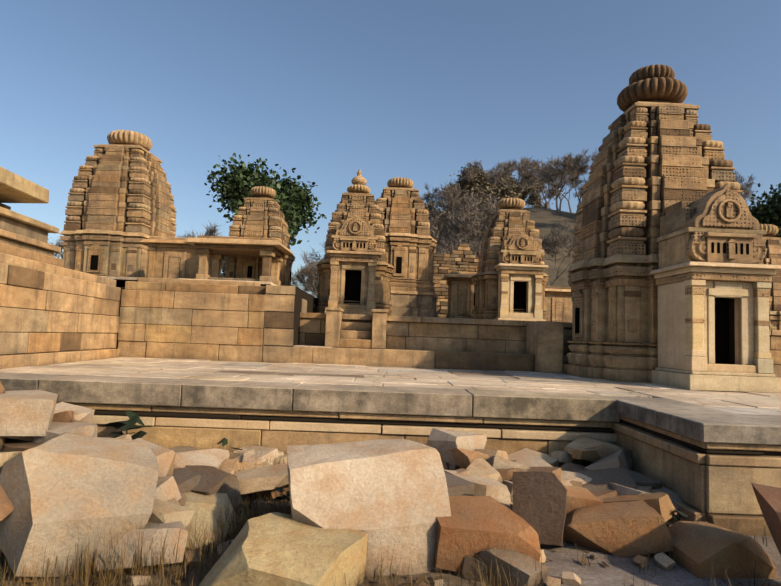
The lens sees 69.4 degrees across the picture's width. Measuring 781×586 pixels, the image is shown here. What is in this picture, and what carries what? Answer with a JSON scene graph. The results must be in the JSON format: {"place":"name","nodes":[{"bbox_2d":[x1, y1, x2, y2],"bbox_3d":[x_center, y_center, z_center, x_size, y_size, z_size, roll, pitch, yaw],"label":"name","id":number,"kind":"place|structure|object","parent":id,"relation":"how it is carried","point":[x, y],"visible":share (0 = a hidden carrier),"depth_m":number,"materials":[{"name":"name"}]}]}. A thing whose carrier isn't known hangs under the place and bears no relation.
{"place":"outdoors","nodes":[
{"label":"outdoors","id":0,"kind":"place"},
{"bbox_2d":[0,494,780,585],"bbox_3d":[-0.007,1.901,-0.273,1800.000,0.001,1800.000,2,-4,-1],"label":"ground sheet","id":1,"kind":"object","parent":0,"point":[594,573],"depth_m":4.69,"materials":[{"name":"brown soil"}]},
{"bbox_2d":[204,152,326,245],"bbox_3d":[-7.747,-2.752,32.753,7.525,11.595,11.244,2,-4,-4],"label":"green tree","id":2,"kind":"object","parent":1,"relation":"on","point":[292,199],"visible":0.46,"depth_m":33.35,"materials":[{"name":"green plant"}]},
{"bbox_2d":[0,410,778,585],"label":"dry grass tufts","id":3,"kind":"object","parent":1,"relation":"on","point":[132,421],"visible":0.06,"depth_m":4.36,"materials":[{"name":"brown plant"}]},
{"bbox_2d":[0,381,780,585],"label":"rubble stones","id":4,"kind":"object","parent":1,"relation":"on","point":[446,495],"visible":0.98,"depth_m":4.78,"materials":[{"name":"beige stone"}]},
{"bbox_2d":[0,357,780,535],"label":"platform","id":5,"kind":"structure","parent":1,"relation":"on","point":[698,452],"depth_m":8.14,"materials":[{"name":"stone"}]},
{"bbox_2d":[0,253,780,377],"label":"terraces","id":6,"kind":"object","parent":5,"relation":"on","point":[50,314],"visible":0.75,"depth_m":14.89,"materials":[{"name":"stone"}]},
{"bbox_2d":[0,166,63,266],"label":"temple","id":7,"kind":"structure","parent":6,"relation":"on","point":[23,236],"depth_m":11.05,"materials":[{"name":"stone"}]},
{"bbox_2d":[59,130,176,277],"bbox_3d":[-12.242,-3.562,25.981,4.497,7.621,4.497,2,-4,2],"label":"shrine","id":8,"kind":"object","parent":6,"relation":"on","point":[120,206],"visible":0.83,"depth_m":24.30,"materials":[{"name":"stone"}]},
{"bbox_2d":[140,237,211,278],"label":"shrine building","id":9,"kind":"structure","parent":6,"relation":"on","point":[173,257],"depth_m":21.51,"materials":[{"name":"stone"}]},
{"bbox_2d":[184,236,293,285],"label":"pillared pavilion","id":10,"kind":"structure","parent":6,"relation":"on","point":[216,249],"depth_m":17.81,"materials":[{"name":"stone"}]},
{"bbox_2d":[225,186,295,285],"bbox_3d":[-4.804,-1.879,20.823,2.560,4.018,2.560,2,-4,1],"label":"shrine","id":11,"kind":"object","parent":6,"relation":"on","point":[260,214],"visible":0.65,"depth_m":20.05,"materials":[{"name":"stone"}]},
{"bbox_2d":[316,169,393,315],"bbox_3d":[-1.211,-1.816,19.943,2.756,5.421,3.387,2,-4,-1],"label":"shrine","id":12,"kind":"object","parent":6,"relation":"on","point":[355,270],"visible":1,"depth_m":18.80,"materials":[{"name":"stone"}]},
{"bbox_2d":[375,177,437,316],"bbox_3d":[0.321,-1.786,23.684,3.435,6.047,3.435,2,-4,-1],"label":"shrine","id":13,"kind":"object","parent":6,"relation":"on","point":[411,242],"visible":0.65,"depth_m":22.46,"materials":[{"name":"stone"}]},
{"bbox_2d":[441,271,476,318],"bbox_3d":[3.042,0.261,24.161,1.608,2.240,1.509,2,-4,-2],"label":"small shrine","id":14,"kind":"object","parent":6,"relation":"on","point":[460,285],"visible":0.75,"depth_m":23.69,"materials":[{"name":"stone"}]},
{"bbox_2d":[470,198,548,320],"bbox_3d":[4.550,-1.202,21.166,2.819,4.806,3.449,2,-4,-1],"label":"shrine","id":15,"kind":"object","parent":6,"relation":"on","point":[510,277],"visible":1,"depth_m":20.10,"materials":[{"name":"stone"}]},
{"bbox_2d":[544,286,572,321],"bbox_3d":[8.672,0.891,29.995,2.504,2.290,2.305,2,-4,-2],"label":"small shrine","id":16,"kind":"object","parent":6,"relation":"on","point":[558,304],"visible":0.33,"depth_m":29.12,"materials":[{"name":"stone"}]},
{"bbox_2d":[759,224,780,329],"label":"shrine","id":17,"kind":"object","parent":6,"relation":"on","point":[773,251],"visible":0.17,"depth_m":21.95,"materials":[{"name":"stone"}]},
{"bbox_2d":[567,64,780,392],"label":"shrine","id":18,"kind":"object","parent":5,"relation":"on","point":[669,275],"visible":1,"depth_m":12.43,"materials":[{"name":"stone"}]},
{"bbox_2d":[436,246,447,253],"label":"bare tree","id":19,"kind":"object","parent":1,"relation":"on","point":[442,252],"visible":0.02,"depth_m":35.27,"materials":[{"name":"brown plant"}]},
{"bbox_2d":[0,0,780,297],"label":"sky","id":20,"kind":"structure","parent":0,"point":[418,91],"materials":[{"name":"blue"}]},
{"bbox_2d":[432,244,480,317],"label":"ruined stone wall","id":21,"kind":"structure","parent":0,"point":[461,258],"depth_m":27.28,"materials":[{"name":"stone"}]},
{"bbox_2d":[446,207,780,286],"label":"hill terrain","id":22,"kind":"structure","parent":0,"point":[544,219],"depth_m":60.19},
{"bbox_2d":[47,237,63,258],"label":"bare tree","id":23,"kind":"object","parent":22,"relation":"on","point":[59,244],"visible":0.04,"depth_m":37.63,"materials":[{"name":"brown plant"}]},
{"bbox_2d":[178,221,225,268],"bbox_3d":[-12.898,-1.150,40.092,5.918,8.977,8.523,-2,-6,41],"label":"bare tree","id":24,"kind":"object","parent":22,"relation":"on","point":[212,231],"visible":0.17,"depth_m":40.81,"materials":[{"name":"brown plant"}]},
{"bbox_2d":[220,262,225,277],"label":"bare tree","id":25,"kind":"object","parent":22,"relation":"on","point":[223,271],"visible":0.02,"depth_m":45.72,"materials":[{"name":"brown plant"}]},
{"bbox_2d":[290,251,323,296],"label":"bare tree","id":26,"kind":"object","parent":22,"relation":"on","point":[311,270],"visible":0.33,"depth_m":37.17,"materials":[{"name":"brown plant"}]},
{"bbox_2d":[291,255,322,293],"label":"hill tree","id":27,"kind":"object","parent":22,"relation":"on","point":[305,289],"visible":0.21,"depth_m":55.45,"materials":[{"name":"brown plant"}]},
{"bbox_2d":[304,239,326,263],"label":"hill tree","id":28,"kind":"object","parent":22,"relation":"on","point":[313,255],"visible":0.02,"depth_m":46.62,"materials":[{"name":"brown plant"}]},
{"bbox_2d":[421,197,454,235],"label":"hill tree","id":29,"kind":"object","parent":22,"relation":"on","point":[442,215],"depth_m":56.61,"materials":[{"name":"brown plant"}]},
{"bbox_2d":[430,229,453,251],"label":"bare tree","id":30,"kind":"object","parent":22,"relation":"on","point":[438,240],"visible":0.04,"depth_m":46.34,"materials":[{"name":"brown plant"}]},
{"bbox_2d":[419,179,476,216],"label":"hill tree","id":31,"kind":"object","parent":22,"relation":"on","point":[432,196],"visible":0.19,"depth_m":78.11,"materials":[{"name":"brown plant"}]},
{"bbox_2d":[429,216,468,242],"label":"hill tree","id":32,"kind":"object","parent":22,"relation":"on","point":[432,223],"visible":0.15,"depth_m":50.54,"materials":[{"name":"brown plant"}]},
{"bbox_2d":[438,187,471,219],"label":"hill tree","id":33,"kind":"object","parent":22,"relation":"on","point":[440,198],"visible":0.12,"depth_m":76.42,"materials":[{"name":"brown plant"}]},
{"bbox_2d":[437,231,480,254],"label":"bare tree","id":34,"kind":"object","parent":22,"relation":"on","point":[449,246],"visible":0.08,"depth_m":38.20,"materials":[{"name":"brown plant"}]},
{"bbox_2d":[430,198,488,250],"bbox_3d":[5.085,-3.453,47.471,6.253,9.484,9.005,2,-4,4],"label":"hill tree","id":35,"kind":"object","parent":22,"relation":"on","point":[461,219],"visible":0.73,"depth_m":46.45,"materials":[{"name":"brown plant"}]},
{"bbox_2d":[437,216,483,243],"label":"hill tree","id":36,"kind":"object","parent":22,"relation":"on","point":[461,229],"visible":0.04,"depth_m":54.09,"materials":[{"name":"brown plant"}]},
{"bbox_2d":[426,179,500,250],"bbox_3d":[7.228,-4.947,50.144,6.781,10.118,10.290,9,-8,-58],"label":"bare tree","id":37,"kind":"object","parent":22,"relation":"on","point":[448,195],"visible":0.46,"depth_m":50.11,"materials":[{"name":"brown plant"}]},
{"bbox_2d":[446,207,498,251],"bbox_3d":[8.824,-3.651,48.755,8.634,9.094,5.996,4,-5,-22],"label":"hill tree","id":38,"kind":"object","parent":22,"relation":"on","point":[477,233],"visible":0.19,"depth_m":47.38,"materials":[{"name":"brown plant"}]},
{"bbox_2d":[449,163,498,214],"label":"hill tree","id":39,"kind":"object","parent":22,"relation":"on","point":[466,182],"visible":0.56,"depth_m":75.44,"materials":[{"name":"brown plant"}]},
{"bbox_2d":[458,159,499,206],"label":"hill tree","id":40,"kind":"object","parent":22,"relation":"on","point":[469,172],"visible":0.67,"depth_m":74.89,"materials":[{"name":"brown plant"}]},
{"bbox_2d":[464,180,529,218],"bbox_3d":[11.347,-8.265,60.446,7.148,7.410,6.434,1,-4,9],"label":"hill tree","id":41,"kind":"object","parent":22,"relation":"on","point":[507,192],"visible":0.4,"depth_m":59.82,"materials":[{"name":"brown plant"}]},
{"bbox_2d":[487,159,528,187],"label":"hill tree","id":42,"kind":"object","parent":22,"relation":"on","point":[510,170],"visible":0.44,"depth_m":81.73,"materials":[{"name":"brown plant"}]},
{"bbox_2d":[497,172,526,200],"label":"hill tree","id":43,"kind":"object","parent":22,"relation":"on","point":[510,183],"visible":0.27,"depth_m":103.56,"materials":[{"name":"brown plant"}]},
{"bbox_2d":[472,242,553,285],"bbox_3d":[7.604,0.280,39.554,7.670,8.079,5.327,-2,-6,43],"label":"bare tree","id":44,"kind":"object","parent":22,"relation":"on","point":[475,246],"depth_m":39.31,"materials":[{"name":"brown plant"}]},
{"bbox_2d":[485,157,542,196],"bbox_3d":[14.732,-11.951,64.381,8.598,8.454,5.665,4,-5,-20],"label":"hill tree","id":45,"kind":"object","parent":22,"relation":"on","point":[527,164],"visible":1,"depth_m":64.36,"materials":[{"name":"brown plant"}]},
{"bbox_2d":[524,190,552,208],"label":"hill tree","id":46,"kind":"object","parent":22,"relation":"on","point":[534,199],"visible":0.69,"depth_m":99.94,"materials":[{"name":"brown plant"}]},
{"bbox_2d":[527,181,551,207],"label":"hill tree","id":47,"kind":"object","parent":22,"relation":"on","point":[539,188],"visible":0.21,"depth_m":107.18,"materials":[{"name":"brown plant"}]},
{"bbox_2d":[516,175,564,199],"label":"hill tree","id":48,"kind":"object","parent":22,"relation":"on","point":[550,191],"visible":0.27,"depth_m":103.94,"materials":[{"name":"brown plant"}]},
{"bbox_2d":[515,159,581,208],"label":"hill tree","id":49,"kind":"object","parent":22,"relation":"on","point":[542,164],"visible":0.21,"depth_m":89.94,"materials":[{"name":"brown plant"}]},
{"bbox_2d":[526,163,583,211],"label":"hill tree","id":50,"kind":"object","parent":22,"relation":"on","point":[562,184],"visible":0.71,"depth_m":72.32,"materials":[{"name":"brown plant"}]},
{"bbox_2d":[541,220,574,286],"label":"bare tree","id":51,"kind":"object","parent":22,"relation":"on","point":[550,245],"visible":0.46,"depth_m":40.69,"materials":[{"name":"brown plant"}]},
{"bbox_2d":[536,165,579,212],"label":"hill tree","id":52,"kind":"object","parent":22,"relation":"on","point":[556,184],"visible":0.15,"depth_m":83.51,"materials":[{"name":"brown plant"}]},
{"bbox_2d":[540,146,589,213],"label":"hill tree","id":53,"kind":"object","parent":22,"relation":"on","point":[556,164],"visible":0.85,"depth_m":67.66,"materials":[{"name":"brown plant"}]},
{"bbox_2d":[573,187,582,198],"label":"hill tree","id":54,"kind":"object","parent":22,"relation":"on","point":[578,193],"visible":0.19,"depth_m":111.96,"materials":[{"name":"brown plant"}]},
{"bbox_2d":[559,148,598,215],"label":"hill tree","id":55,"kind":"object","parent":22,"relation":"on","point":[578,159],"visible":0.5,"depth_m":67.08,"materials":[{"name":"brown plant"}]},
{"bbox_2d":[733,171,755,186],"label":"hill tree","id":56,"kind":"object","parent":22,"relation":"on","point":[743,179],"visible":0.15,"depth_m":92.81,"materials":[{"name":"brown plant"}]},
{"bbox_2d":[740,181,757,200],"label":"hill tree","id":57,"kind":"object","parent":22,"relation":"on","point":[746,191],"visible":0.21,"depth_m":71.52,"materials":[{"name":"brown plant"}]},
{"bbox_2d":[747,183,780,236],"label":"green tree","id":58,"kind":"object","parent":22,"relation":"on","point":[769,212],"visible":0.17,"depth_m":37.43,"materials":[{"name":"green plant"}]}
]}

